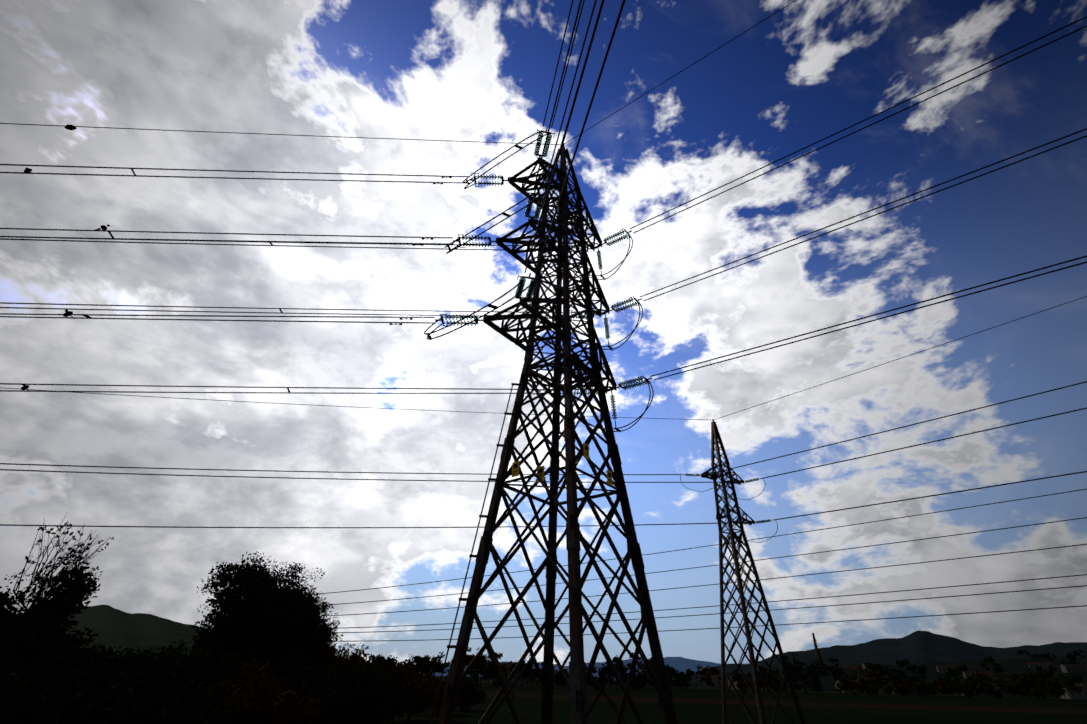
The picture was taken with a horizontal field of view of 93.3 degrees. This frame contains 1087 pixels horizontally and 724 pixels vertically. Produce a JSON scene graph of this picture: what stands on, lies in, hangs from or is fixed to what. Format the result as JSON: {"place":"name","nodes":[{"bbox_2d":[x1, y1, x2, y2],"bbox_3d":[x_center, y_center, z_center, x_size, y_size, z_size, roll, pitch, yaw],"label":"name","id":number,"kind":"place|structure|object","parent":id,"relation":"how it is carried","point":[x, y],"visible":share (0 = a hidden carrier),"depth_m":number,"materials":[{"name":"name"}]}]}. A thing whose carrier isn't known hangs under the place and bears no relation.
{"place":"outdoors","nodes":[
{"label":"outdoors","id":0,"kind":"place"},
{"bbox_2d":[21,125,109,391],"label":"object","id":1,"kind":"object","parent":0,"point":[103,227],"visible":0.92,"depth_m":25.47,"materials":[{"name":"black"}]},
{"bbox_2d":[3,605,615,681],"bbox_3d":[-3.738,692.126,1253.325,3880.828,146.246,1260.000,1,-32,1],"label":"hill","id":2,"kind":"structure","parent":0,"point":[112,627],"depth_m":983.99,"materials":[{"name":"black"}]},
{"bbox_2d":[0,0,1086,665],"label":"sky","id":3,"kind":"structure","parent":0,"point":[480,71],"materials":[{"name":"white"}]},
{"bbox_2d":[445,132,646,418],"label":"pylon insulators","id":4,"kind":"object","parent":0,"point":[520,287],"visible":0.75,"depth_m":25.38,"materials":[{"name":"grey glass"}]},
{"bbox_2d":[510,442,612,720],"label":"warning signs","id":5,"kind":"object","parent":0,"point":[515,468],"visible":0.77,"depth_m":19.74,"materials":[{"name":"metal"}]},
{"bbox_2d":[433,657,748,680],"bbox_3d":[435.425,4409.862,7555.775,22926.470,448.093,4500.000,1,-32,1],"label":"mountains","id":6,"kind":"structure","parent":0,"point":[682,664],"depth_m":7026.50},
{"bbox_2d":[334,678,1086,723],"bbox_3d":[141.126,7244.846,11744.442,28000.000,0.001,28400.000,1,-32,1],"label":"ground","id":7,"kind":"structure","parent":0,"point":[694,705],"depth_m":104.39,"materials":[{"name":"plant"}]},
{"bbox_2d":[0,515,485,723],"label":"trees","id":8,"kind":"object","parent":7,"relation":"on","point":[147,678],"depth_m":27.87,"materials":[{"name":"black plant"}]},
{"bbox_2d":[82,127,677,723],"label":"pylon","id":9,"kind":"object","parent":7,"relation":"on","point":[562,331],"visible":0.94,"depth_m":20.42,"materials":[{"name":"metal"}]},
{"bbox_2d":[0,0,1086,641],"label":"conductors","id":10,"kind":"object","parent":9,"relation":"hanging from","point":[546,316],"visible":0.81,"depth_m":26.25,"materials":[{"name":"grey metal"}]},
{"bbox_2d":[329,647,1085,699],"bbox_3d":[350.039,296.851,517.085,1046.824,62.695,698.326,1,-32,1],"label":"trees","id":11,"kind":"object","parent":7,"relation":"on","point":[874,685],"depth_m":310.03,"materials":[{"name":"black plant"}]},
{"bbox_2d":[681,419,805,723],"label":"pylon","id":12,"kind":"object","parent":7,"relation":"on","point":[735,557],"visible":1,"depth_m":39.90,"materials":[{"name":"metal"}]},
{"bbox_2d":[494,662,1086,699],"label":"buildings","id":13,"kind":"structure","parent":7,"relation":"on","point":[1072,668],"depth_m":408.47,"materials":[{"name":"paint"}]},
{"bbox_2d":[685,470,770,523],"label":"pylon insulators","id":14,"kind":"object","parent":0,"point":[719,471],"visible":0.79,"depth_m":44.08,"materials":[{"name":"grey glass"}]},
{"bbox_2d":[443,631,1086,682],"bbox_3d":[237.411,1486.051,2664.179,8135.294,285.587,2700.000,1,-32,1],"label":"hill","id":15,"kind":"structure","parent":0,"point":[917,647],"depth_m":2231.91,"materials":[{"name":"black"}]},
{"bbox_2d":[607,656,1086,696],"bbox_3d":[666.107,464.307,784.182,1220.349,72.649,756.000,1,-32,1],"label":"buildings","id":16,"kind":"structure","parent":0,"point":[1010,666],"depth_m":636.88,"materials":[{"name":"black"}]},
{"bbox_2d":[811,633,823,666],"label":"pylon","id":17,"kind":"object","parent":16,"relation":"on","point":[818,656],"visible":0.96,"depth_m":805.22,"materials":[{"name":"metal"}]}
]}

